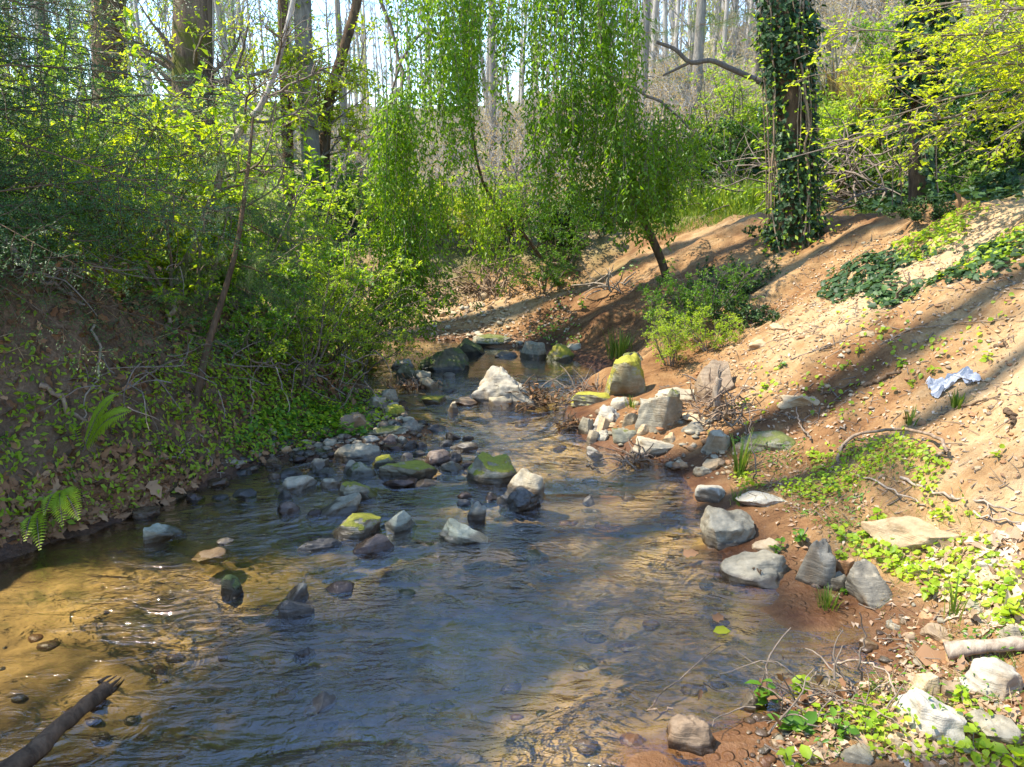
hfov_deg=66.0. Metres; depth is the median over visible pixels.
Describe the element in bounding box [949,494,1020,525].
twig
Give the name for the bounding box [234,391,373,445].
ground cover
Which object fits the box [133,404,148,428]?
seedling
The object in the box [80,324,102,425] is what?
root
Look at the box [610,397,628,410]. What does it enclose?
rock
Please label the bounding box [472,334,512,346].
rock
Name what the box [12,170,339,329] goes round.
ground cover
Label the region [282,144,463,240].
shrub
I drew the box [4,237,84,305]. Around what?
root
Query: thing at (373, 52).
woodland tree
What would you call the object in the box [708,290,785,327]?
shrub
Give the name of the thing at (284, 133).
slim tree
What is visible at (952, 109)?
shrub
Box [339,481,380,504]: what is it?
rock
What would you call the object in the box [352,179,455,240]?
shrub
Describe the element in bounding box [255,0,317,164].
woodland tree
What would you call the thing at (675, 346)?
shrub
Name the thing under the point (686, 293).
shrub
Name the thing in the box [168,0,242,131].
woodland tree
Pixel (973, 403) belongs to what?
twig
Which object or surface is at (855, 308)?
twig litter
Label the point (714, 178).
shrub
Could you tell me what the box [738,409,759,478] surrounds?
twig
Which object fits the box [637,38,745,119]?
shrub
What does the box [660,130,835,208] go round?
twig heap
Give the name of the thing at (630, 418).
rock
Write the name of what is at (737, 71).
dead branch
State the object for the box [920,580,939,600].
seedling
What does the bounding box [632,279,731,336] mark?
shrub
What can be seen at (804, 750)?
seedling
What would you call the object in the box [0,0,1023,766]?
ground
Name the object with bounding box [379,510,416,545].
rock
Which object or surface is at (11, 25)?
woodland tree
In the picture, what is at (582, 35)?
woodland tree
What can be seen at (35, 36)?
woodland tree
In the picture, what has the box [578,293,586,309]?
seedling
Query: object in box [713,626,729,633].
fallen leaf
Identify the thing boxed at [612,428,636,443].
rock
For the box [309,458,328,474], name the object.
rock
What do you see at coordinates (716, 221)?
grass
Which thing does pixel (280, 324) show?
shrub
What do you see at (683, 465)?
rock
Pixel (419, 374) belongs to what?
rock
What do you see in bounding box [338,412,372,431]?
rock
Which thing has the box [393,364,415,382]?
rock
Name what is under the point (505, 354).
rock
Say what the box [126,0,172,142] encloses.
woodland tree
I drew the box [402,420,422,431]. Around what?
rock
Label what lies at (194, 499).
rock
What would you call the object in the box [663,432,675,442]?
rock
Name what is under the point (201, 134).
shrub
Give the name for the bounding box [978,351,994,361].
seedling
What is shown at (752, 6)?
woodland tree
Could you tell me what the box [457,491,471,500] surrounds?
rock
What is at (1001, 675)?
rock
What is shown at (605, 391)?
rock
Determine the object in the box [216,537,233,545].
rock
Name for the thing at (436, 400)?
rock
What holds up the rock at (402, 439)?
on the ground at (486, 642)
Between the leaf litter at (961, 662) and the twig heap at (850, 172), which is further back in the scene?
the twig heap at (850, 172)
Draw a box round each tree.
[0,0,25,102]
[0,0,287,376]
[1,0,71,110]
[3,3,36,107]
[5,1,132,143]
[13,2,78,119]
[33,0,91,116]
[34,1,90,122]
[43,0,370,216]
[51,0,169,114]
[64,0,90,91]
[67,0,90,113]
[85,3,165,118]
[91,0,128,166]
[126,0,166,119]
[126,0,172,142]
[131,1,157,104]
[148,5,172,112]
[153,1,171,92]
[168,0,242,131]
[170,0,279,177]
[214,0,274,148]
[214,1,252,134]
[214,2,261,139]
[222,0,273,154]
[225,0,343,224]
[231,0,379,236]
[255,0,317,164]
[256,0,295,130]
[259,0,299,145]
[268,0,322,97]
[268,0,391,227]
[292,3,325,95]
[292,14,332,65]
[293,0,395,173]
[315,0,357,140]
[328,0,359,110]
[331,1,369,120]
[343,0,371,118]
[356,0,735,362]
[361,1,418,146]
[362,1,396,112]
[363,0,384,115]
[374,1,401,116]
[403,3,429,127]
[413,0,430,126]
[413,0,446,139]
[417,3,447,124]
[424,1,544,165]
[441,2,510,148]
[447,3,488,151]
[457,9,507,119]
[483,5,505,109]
[485,0,533,111]
[487,0,533,129]
[514,7,544,100]
[520,0,535,104]
[528,3,559,106]
[547,5,576,112]
[568,3,616,76]
[588,0,731,129]
[593,0,662,78]
[621,0,660,72]
[628,0,683,103]
[629,0,687,103]
[636,0,709,102]
[638,1,668,61]
[639,0,667,55]
[647,0,758,135]
[652,0,685,58]
[654,0,723,112]
[657,1,686,41]
[658,0,712,55]
[660,0,721,46]
[681,0,746,95]
[705,0,742,70]
[707,2,715,39]
[710,0,744,58]
[711,0,765,83]
[715,0,744,40]
[721,0,755,69]
[735,0,755,47]
[740,0,840,258]
[780,0,1023,191]
[846,0,881,50]
[878,0,963,211]
[890,0,899,26]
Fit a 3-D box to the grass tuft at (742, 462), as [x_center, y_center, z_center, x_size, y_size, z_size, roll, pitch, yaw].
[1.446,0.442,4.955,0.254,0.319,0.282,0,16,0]
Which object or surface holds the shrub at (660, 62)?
on the ground at (486, 642)
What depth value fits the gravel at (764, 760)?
2.93 m
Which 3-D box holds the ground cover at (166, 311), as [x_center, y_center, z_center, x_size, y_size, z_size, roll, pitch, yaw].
[-4.546,-1.449,8.658,2.076,1.328,9.046,-10,19,-33]
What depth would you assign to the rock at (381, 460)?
5.42 m
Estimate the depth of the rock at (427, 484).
5.12 m
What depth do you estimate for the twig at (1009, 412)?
4.08 m
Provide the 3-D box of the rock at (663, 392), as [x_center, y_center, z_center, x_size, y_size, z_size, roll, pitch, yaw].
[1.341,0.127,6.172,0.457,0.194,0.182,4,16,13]
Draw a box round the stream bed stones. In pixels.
[0,378,729,766]
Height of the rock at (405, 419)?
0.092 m
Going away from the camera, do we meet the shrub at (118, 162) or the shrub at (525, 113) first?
the shrub at (118, 162)
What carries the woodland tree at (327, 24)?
on the ground at (486, 642)
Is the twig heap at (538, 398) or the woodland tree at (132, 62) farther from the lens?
the woodland tree at (132, 62)
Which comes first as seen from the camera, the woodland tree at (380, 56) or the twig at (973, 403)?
the twig at (973, 403)
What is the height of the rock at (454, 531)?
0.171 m
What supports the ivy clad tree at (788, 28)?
on the ground at (486, 642)
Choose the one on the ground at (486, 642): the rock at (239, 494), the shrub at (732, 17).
the shrub at (732, 17)
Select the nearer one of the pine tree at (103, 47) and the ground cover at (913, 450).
the ground cover at (913, 450)
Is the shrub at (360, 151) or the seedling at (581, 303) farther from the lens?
the shrub at (360, 151)
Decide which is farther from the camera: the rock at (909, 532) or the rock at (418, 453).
the rock at (418, 453)
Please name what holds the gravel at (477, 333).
on the ground at (486, 642)
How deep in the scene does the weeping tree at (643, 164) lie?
7.58 m
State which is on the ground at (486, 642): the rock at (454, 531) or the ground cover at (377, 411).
the ground cover at (377, 411)
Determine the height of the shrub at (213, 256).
1.561 m
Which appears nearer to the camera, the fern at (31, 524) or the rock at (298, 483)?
the fern at (31, 524)
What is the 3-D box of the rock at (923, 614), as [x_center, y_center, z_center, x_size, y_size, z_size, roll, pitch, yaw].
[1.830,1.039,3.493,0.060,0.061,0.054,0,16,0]
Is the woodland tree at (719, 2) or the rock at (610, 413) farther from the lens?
the woodland tree at (719, 2)
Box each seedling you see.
[0,426,12,450]
[9,509,23,519]
[17,392,46,415]
[63,459,75,481]
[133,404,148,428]
[142,444,164,462]
[163,317,178,344]
[172,402,187,425]
[196,318,209,339]
[200,398,220,420]
[224,437,234,450]
[296,441,311,449]
[554,269,581,288]
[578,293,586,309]
[730,436,740,443]
[745,679,781,706]
[761,382,769,389]
[767,710,818,734]
[768,537,784,553]
[776,744,822,766]
[789,674,809,694]
[792,528,807,543]
[827,706,859,738]
[835,550,847,559]
[840,586,847,593]
[854,343,863,353]
[856,711,884,733]
[869,507,886,519]
[891,549,913,563]
[896,357,907,366]
[907,379,915,387]
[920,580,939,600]
[927,364,941,373]
[953,684,971,705]
[953,722,1008,765]
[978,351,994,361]
[989,584,1011,603]
[990,444,1004,457]
[998,602,1022,616]
[1002,747,1023,766]
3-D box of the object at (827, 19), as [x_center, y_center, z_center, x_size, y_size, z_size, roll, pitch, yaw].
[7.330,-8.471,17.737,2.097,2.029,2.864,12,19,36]
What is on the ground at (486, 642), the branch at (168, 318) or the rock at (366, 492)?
the branch at (168, 318)
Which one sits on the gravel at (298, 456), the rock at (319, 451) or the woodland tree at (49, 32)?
the rock at (319, 451)
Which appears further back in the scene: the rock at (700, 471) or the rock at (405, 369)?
the rock at (405, 369)
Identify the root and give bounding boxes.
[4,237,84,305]
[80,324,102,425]
[240,334,289,411]
[249,379,254,432]
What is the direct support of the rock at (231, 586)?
in the water
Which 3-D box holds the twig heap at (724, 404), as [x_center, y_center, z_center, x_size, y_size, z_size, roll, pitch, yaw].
[1.472,0.160,5.580,0.712,0.501,0.583,0,16,0]
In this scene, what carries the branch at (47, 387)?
on the ground at (486, 642)
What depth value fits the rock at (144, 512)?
4.65 m
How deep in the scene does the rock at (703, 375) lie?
5.91 m
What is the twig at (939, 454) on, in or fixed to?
on the ground at (486, 642)
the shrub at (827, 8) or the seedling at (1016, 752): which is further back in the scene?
the shrub at (827, 8)
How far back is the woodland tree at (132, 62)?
21.74 m
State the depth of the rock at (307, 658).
3.35 m
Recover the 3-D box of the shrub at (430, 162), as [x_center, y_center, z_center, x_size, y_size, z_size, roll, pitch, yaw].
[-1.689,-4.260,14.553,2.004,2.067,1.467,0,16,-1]
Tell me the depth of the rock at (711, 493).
4.80 m
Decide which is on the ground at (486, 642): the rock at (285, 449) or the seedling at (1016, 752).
the seedling at (1016, 752)
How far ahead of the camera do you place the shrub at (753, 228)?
8.32 m
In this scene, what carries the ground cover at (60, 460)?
on the ground at (486, 642)
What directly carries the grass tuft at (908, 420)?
on the ground at (486, 642)
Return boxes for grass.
[631,203,767,235]
[634,40,1023,215]
[731,434,1023,762]
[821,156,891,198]
[827,199,951,215]
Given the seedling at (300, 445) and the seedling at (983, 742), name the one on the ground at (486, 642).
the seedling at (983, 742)
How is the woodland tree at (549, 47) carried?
on the ground at (486, 642)
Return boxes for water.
[0,339,884,766]
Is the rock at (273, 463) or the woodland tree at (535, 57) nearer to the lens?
the rock at (273, 463)
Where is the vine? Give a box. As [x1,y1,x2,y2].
[835,427,948,462]
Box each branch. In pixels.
[39,382,99,440]
[55,427,119,440]
[163,298,177,330]
[166,438,190,459]
[200,434,223,475]
[214,339,319,366]
[240,330,344,398]
[656,40,771,89]
[862,370,901,387]
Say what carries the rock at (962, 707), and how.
on the ground at (486, 642)
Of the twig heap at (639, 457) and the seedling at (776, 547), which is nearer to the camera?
the seedling at (776, 547)
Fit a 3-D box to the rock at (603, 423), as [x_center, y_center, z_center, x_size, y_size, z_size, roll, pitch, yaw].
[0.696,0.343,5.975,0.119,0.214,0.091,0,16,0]
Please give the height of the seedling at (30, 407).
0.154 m
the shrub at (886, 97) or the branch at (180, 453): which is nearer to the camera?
the branch at (180, 453)
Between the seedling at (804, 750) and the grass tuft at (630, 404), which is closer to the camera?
the seedling at (804, 750)
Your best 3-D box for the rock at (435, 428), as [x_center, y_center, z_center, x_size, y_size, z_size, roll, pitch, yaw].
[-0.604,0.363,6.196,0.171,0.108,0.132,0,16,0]
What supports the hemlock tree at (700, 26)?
on the ground at (486, 642)
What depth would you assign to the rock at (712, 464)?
5.18 m
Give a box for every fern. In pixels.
[20,511,46,550]
[40,486,82,525]
[68,393,130,451]
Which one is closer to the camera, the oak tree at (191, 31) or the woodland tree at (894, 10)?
the oak tree at (191, 31)
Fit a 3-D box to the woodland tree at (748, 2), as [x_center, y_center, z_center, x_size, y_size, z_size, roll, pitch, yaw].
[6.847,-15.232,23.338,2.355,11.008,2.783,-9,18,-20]
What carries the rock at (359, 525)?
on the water
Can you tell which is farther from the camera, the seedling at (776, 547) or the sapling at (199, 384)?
the sapling at (199, 384)
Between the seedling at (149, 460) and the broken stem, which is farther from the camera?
the broken stem
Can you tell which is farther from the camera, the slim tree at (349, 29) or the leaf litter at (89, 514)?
the slim tree at (349, 29)
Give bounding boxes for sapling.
[135,117,352,406]
[173,0,347,295]
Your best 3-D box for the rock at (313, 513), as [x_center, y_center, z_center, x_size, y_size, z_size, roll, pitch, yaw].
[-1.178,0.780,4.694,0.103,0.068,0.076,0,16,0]
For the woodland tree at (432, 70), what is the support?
on the ground at (486, 642)
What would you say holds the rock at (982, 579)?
on the ground at (486, 642)
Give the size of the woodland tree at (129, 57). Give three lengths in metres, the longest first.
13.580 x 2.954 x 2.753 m
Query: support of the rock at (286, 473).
on the ground at (486, 642)
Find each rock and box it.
[132,506,160,521]
[143,523,186,553]
[186,493,205,504]
[191,547,229,564]
[207,478,229,488]
[211,494,228,501]
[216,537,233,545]
[221,574,243,607]
[232,488,256,499]
[236,468,251,476]
[265,458,283,470]
[265,582,308,628]
[267,473,280,484]
[274,475,316,498]
[277,468,302,482]
[277,490,292,504]
[277,501,300,521]
[277,599,314,629]
[281,446,291,452]
[292,647,316,665]
[297,538,342,555]
[303,691,336,716]
[305,509,321,520]
[307,426,330,437]
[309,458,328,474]
[309,492,361,528]
[314,467,336,478]
[315,448,326,454]
[320,478,340,493]
[323,438,336,445]
[324,580,354,598]
[331,512,380,546]
[333,443,381,464]
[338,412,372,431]
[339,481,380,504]
[343,460,355,479]
[344,462,375,483]
[353,534,393,561]
[362,435,379,442]
[365,426,406,435]
[368,396,385,408]
[370,454,396,474]
[378,460,436,481]
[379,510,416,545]
[380,442,404,453]
[381,389,397,401]
[382,434,397,442]
[382,476,417,491]
[385,404,404,416]
[391,358,413,372]
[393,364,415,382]
[396,589,415,598]
[397,436,407,443]
[401,416,417,422]
[401,452,412,459]
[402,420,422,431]
[402,440,416,452]
[412,451,425,457]
[414,370,430,381]
[415,479,436,489]
[417,442,427,451]
[419,347,469,381]
[419,377,443,395]
[421,395,445,407]
[425,449,449,468]
[426,424,445,433]
[438,307,453,316]
[439,440,452,448]
[439,461,463,475]
[439,518,491,546]
[442,387,458,394]
[443,372,454,379]
[446,432,461,442]
[447,401,458,421]
[449,452,461,462]
[450,442,477,454]
[453,397,477,408]
[456,499,470,510]
[457,338,487,361]
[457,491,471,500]
[460,461,471,468]
[461,435,473,441]
[466,452,516,496]
[467,501,486,530]
[468,301,483,309]
[471,366,536,417]
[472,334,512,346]
[474,292,489,299]
[484,492,497,507]
[488,396,512,412]
[495,351,517,359]
[497,487,540,521]
[507,468,544,503]
[520,341,545,368]
[521,549,548,564]
[545,344,574,368]
[567,343,580,349]
[571,391,610,407]
[572,738,597,754]
[578,417,593,433]
[583,496,594,506]
[586,430,598,445]
[586,446,604,463]
[593,405,619,429]
[596,415,610,431]
[597,429,608,440]
[604,375,610,392]
[606,353,645,394]
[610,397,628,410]
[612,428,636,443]
[619,732,646,747]
[622,413,637,426]
[623,352,642,360]
[629,436,673,457]
[635,396,682,432]
[637,424,648,435]
[655,387,696,402]
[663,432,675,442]
[666,714,715,755]
[667,388,679,398]
[679,462,687,469]
[681,421,704,433]
[682,412,704,425]
[693,466,711,476]
[694,359,733,402]
[695,485,724,502]
[700,505,755,550]
[701,429,730,454]
[702,458,720,470]
[719,550,790,588]
[732,442,741,452]
[735,491,784,506]
[739,430,795,452]
[739,690,760,712]
[748,339,765,350]
[752,538,782,552]
[768,323,789,330]
[770,739,782,748]
[777,394,819,409]
[795,538,836,587]
[811,583,822,589]
[826,571,846,591]
[836,557,854,576]
[840,743,873,764]
[845,559,892,608]
[859,331,874,337]
[859,637,877,649]
[861,516,961,551]
[884,732,901,747]
[885,622,899,630]
[892,687,966,746]
[907,673,940,696]
[911,753,928,762]
[918,611,933,619]
[920,622,951,641]
[940,680,961,700]
[954,704,967,715]
[960,657,1023,700]
[962,599,983,614]
[964,709,1021,746]
[975,558,997,570]
[975,576,986,585]
[997,624,1020,637]
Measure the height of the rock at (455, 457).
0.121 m
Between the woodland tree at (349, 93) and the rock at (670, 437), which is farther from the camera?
the woodland tree at (349, 93)
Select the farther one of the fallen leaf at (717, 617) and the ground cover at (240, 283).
the ground cover at (240, 283)
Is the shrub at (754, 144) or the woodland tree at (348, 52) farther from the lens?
the woodland tree at (348, 52)
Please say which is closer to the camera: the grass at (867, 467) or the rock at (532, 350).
the grass at (867, 467)
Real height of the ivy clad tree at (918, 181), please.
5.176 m
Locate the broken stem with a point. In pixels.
(716, 388)
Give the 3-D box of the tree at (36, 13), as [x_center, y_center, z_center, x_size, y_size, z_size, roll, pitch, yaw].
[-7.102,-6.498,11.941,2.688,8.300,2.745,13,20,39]
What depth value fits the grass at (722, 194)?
10.53 m
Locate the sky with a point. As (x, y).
(317, 10)
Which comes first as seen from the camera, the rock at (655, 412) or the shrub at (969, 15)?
the rock at (655, 412)
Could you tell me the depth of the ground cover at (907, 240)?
6.40 m
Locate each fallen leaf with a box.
[130,483,145,490]
[145,480,161,497]
[683,548,698,557]
[712,613,723,622]
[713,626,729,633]
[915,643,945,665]
[954,191,962,206]
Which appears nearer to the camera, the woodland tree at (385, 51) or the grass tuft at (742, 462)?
the grass tuft at (742, 462)
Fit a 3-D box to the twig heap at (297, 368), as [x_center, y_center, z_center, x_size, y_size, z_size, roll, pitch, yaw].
[-1.928,0.025,6.284,2.188,0.626,0.899,0,16,0]
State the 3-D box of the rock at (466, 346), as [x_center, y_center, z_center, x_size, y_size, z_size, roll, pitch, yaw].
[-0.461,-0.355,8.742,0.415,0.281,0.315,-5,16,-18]
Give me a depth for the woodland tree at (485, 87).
30.19 m
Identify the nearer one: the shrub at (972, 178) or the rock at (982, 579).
the rock at (982, 579)
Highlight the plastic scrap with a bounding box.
[925,366,981,397]
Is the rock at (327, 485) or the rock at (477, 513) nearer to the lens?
the rock at (477, 513)
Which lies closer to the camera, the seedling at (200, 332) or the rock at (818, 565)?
the rock at (818, 565)
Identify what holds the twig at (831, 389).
on the ground at (486, 642)
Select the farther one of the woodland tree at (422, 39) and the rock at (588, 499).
the woodland tree at (422, 39)
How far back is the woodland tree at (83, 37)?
34.39 m
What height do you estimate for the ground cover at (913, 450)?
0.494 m
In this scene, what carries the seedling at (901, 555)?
on the ground at (486, 642)
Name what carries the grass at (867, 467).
on the ground at (486, 642)
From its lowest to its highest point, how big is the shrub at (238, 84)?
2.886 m
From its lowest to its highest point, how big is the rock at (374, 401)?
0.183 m
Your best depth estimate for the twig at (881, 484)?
4.19 m
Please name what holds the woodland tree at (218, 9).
on the ground at (486, 642)
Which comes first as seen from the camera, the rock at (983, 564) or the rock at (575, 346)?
the rock at (983, 564)
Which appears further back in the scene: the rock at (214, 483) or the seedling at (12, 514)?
the rock at (214, 483)
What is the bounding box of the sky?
[1,0,755,107]
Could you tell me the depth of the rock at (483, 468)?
5.17 m
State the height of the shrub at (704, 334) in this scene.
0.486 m
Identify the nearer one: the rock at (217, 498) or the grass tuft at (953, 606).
the grass tuft at (953, 606)
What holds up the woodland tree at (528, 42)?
on the ground at (486, 642)
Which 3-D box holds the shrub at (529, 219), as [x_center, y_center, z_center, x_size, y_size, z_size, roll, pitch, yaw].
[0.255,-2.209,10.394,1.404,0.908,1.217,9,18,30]
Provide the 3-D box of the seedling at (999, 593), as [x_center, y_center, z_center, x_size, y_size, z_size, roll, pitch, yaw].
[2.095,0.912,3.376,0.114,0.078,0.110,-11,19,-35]
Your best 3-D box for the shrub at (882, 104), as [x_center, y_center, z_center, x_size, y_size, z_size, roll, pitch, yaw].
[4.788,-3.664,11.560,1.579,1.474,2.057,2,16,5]
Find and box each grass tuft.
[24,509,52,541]
[601,325,637,359]
[624,395,639,407]
[722,428,760,478]
[730,487,748,505]
[811,584,843,611]
[902,404,919,425]
[943,568,981,619]
[947,388,971,408]
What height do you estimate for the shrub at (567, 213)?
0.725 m
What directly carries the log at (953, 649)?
on the ground at (486, 642)
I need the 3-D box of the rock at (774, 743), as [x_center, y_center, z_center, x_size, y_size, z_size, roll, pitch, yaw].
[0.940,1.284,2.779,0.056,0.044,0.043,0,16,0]
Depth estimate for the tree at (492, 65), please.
18.73 m
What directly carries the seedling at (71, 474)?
on the ground at (486, 642)
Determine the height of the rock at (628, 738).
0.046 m
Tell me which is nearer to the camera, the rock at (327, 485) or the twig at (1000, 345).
the twig at (1000, 345)
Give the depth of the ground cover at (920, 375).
5.27 m
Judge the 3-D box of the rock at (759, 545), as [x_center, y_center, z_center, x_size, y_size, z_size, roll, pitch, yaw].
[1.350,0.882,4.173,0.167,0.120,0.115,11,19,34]
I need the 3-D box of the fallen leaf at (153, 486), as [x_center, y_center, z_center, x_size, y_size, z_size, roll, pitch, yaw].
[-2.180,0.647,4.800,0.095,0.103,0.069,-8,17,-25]
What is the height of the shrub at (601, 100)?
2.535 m
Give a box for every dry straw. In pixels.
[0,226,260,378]
[720,434,1023,766]
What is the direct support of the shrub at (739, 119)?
on the ground at (486, 642)
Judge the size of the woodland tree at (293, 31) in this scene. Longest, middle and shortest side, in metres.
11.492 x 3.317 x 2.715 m
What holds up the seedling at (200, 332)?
on the ground at (486, 642)
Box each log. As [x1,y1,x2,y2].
[0,675,124,766]
[943,636,1023,659]
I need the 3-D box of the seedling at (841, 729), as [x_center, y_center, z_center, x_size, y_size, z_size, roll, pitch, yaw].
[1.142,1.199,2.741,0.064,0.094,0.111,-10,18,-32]
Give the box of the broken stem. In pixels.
[712,364,728,419]
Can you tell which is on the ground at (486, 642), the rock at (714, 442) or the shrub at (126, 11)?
the shrub at (126, 11)
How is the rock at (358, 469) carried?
on the ground at (486, 642)
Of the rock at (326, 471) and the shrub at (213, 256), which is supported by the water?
the rock at (326, 471)
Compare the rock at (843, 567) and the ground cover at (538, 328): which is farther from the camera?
the ground cover at (538, 328)
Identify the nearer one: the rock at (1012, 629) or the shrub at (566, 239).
the rock at (1012, 629)
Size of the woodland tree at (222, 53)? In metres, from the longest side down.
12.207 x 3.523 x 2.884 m
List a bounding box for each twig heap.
[0,229,183,319]
[0,337,286,439]
[274,350,404,412]
[340,275,468,314]
[381,372,447,396]
[418,254,581,304]
[496,371,573,413]
[527,365,608,408]
[546,407,589,434]
[571,263,658,299]
[596,438,668,473]
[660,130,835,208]
[674,31,997,218]
[675,368,767,431]
[698,627,948,766]
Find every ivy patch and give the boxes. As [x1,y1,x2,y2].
[751,152,1023,212]
[816,226,1023,308]
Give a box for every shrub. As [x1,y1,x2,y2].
[0,1,326,288]
[0,7,258,287]
[0,51,284,253]
[0,153,149,258]
[4,87,260,291]
[7,116,191,273]
[21,93,288,311]
[54,67,344,307]
[114,101,298,243]
[146,183,391,316]
[161,125,401,318]
[164,220,371,393]
[178,268,324,372]
[231,256,450,379]
[234,217,422,353]
[242,91,381,192]
[269,266,408,366]
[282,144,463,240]
[293,100,381,170]
[310,313,431,374]
[312,291,387,353]
[331,100,378,177]
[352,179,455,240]
[372,105,466,199]
[397,178,468,242]
[398,171,498,247]
[403,109,575,206]
[425,92,503,156]
[433,109,608,214]
[443,184,526,253]
[453,145,543,244]
[458,75,611,187]
[459,88,529,142]
[468,181,592,250]
[501,241,578,293]
[512,38,632,158]
[513,96,557,138]
[522,206,604,260]
[536,189,636,244]
[550,60,658,136]
[564,176,636,219]
[584,41,754,157]
[585,34,690,117]
[601,152,727,208]
[623,36,811,138]
[631,258,764,321]
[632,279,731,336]
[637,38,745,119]
[638,39,683,87]
[641,299,712,366]
[654,131,770,189]
[663,299,744,352]
[679,37,771,151]
[681,105,776,168]
[690,252,788,301]
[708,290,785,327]
[711,0,755,48]
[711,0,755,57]
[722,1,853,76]
[734,116,777,174]
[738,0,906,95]
[741,218,815,240]
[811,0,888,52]
[813,0,843,21]
[813,0,964,40]
[813,80,905,165]
[815,55,862,99]
[815,144,889,188]
[820,106,907,161]
[823,0,891,20]
[823,51,893,119]
[826,52,897,124]
[847,14,977,89]
[851,0,1022,107]
[881,189,956,222]
[882,61,1023,154]
[889,0,1021,38]
[889,68,1023,170]
[895,62,1023,167]
[905,160,994,192]
[948,6,1023,95]
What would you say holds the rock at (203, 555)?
in the water
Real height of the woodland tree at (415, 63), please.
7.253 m
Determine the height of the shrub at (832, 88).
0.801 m
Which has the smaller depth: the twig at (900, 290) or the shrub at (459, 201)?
the twig at (900, 290)
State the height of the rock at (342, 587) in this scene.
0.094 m
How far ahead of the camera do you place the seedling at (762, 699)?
3.00 m
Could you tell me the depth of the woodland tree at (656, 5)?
22.95 m
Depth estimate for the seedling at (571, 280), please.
9.62 m
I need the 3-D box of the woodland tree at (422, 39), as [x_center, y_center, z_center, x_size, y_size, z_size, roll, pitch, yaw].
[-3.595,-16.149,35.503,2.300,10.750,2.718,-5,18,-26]
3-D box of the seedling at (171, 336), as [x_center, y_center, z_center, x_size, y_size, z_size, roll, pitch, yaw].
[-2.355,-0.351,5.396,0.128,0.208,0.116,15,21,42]
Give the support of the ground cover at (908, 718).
on the ground at (486, 642)
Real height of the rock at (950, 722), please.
0.206 m
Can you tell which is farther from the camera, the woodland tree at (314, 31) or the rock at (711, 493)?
the woodland tree at (314, 31)
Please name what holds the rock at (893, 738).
on the ground at (486, 642)
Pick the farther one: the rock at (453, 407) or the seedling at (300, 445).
the rock at (453, 407)
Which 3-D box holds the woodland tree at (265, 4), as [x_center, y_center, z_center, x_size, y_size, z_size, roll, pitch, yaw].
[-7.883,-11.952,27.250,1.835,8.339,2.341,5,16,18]
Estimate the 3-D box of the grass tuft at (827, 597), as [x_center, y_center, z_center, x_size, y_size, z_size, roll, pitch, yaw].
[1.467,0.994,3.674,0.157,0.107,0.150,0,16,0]
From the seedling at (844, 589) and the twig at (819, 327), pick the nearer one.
the seedling at (844, 589)
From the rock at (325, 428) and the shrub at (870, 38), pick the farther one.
the shrub at (870, 38)
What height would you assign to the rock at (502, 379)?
0.467 m
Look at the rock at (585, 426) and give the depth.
6.03 m
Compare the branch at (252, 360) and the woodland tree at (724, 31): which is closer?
the branch at (252, 360)
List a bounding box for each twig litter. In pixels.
[1,244,355,511]
[656,215,1023,766]
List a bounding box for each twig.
[586,465,603,473]
[646,644,720,714]
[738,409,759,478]
[780,320,858,344]
[790,320,879,359]
[796,407,811,440]
[819,659,895,694]
[820,381,862,394]
[823,424,845,439]
[849,471,925,504]
[851,612,866,680]
[880,315,1015,344]
[894,269,910,298]
[899,476,1023,515]
[931,447,950,460]
[940,398,1000,414]
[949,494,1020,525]
[993,339,1007,347]
[1003,407,1017,427]
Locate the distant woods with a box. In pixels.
[3,0,754,118]
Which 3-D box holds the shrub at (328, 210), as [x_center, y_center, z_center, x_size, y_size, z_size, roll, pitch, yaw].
[-2.510,-1.457,7.668,2.491,2.031,2.195,3,16,11]
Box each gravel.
[220,419,430,470]
[352,383,408,427]
[380,298,522,344]
[575,401,737,479]
[684,212,1023,499]
[743,540,1023,766]
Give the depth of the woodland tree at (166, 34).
34.55 m
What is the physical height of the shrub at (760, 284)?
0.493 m
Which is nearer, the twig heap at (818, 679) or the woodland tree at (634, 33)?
the twig heap at (818, 679)
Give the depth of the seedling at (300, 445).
5.60 m
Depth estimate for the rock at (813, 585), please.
3.82 m
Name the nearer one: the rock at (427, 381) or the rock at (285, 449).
the rock at (285, 449)
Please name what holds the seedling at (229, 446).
on the ground at (486, 642)
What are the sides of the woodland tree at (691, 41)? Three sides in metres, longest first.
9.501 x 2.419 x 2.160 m
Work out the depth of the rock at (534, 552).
4.20 m
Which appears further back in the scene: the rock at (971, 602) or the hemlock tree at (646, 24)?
the hemlock tree at (646, 24)
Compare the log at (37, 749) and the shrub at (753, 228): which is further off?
the shrub at (753, 228)
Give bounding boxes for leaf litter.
[0,234,366,543]
[0,442,214,547]
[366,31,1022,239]
[373,277,580,347]
[684,212,1023,765]
[775,654,1023,766]
[898,522,1023,636]
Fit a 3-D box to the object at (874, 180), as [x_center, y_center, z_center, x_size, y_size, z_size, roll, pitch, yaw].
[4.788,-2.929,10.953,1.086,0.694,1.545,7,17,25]
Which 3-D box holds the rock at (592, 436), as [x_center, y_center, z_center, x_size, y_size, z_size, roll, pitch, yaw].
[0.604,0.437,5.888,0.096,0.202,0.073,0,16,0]
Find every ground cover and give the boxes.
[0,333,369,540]
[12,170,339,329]
[16,225,278,370]
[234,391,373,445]
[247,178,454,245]
[346,388,397,424]
[525,256,643,344]
[639,42,1023,214]
[729,427,980,521]
[741,278,1013,424]
[750,426,1023,759]
[777,692,1023,766]
[830,523,1023,634]
[891,199,1023,279]

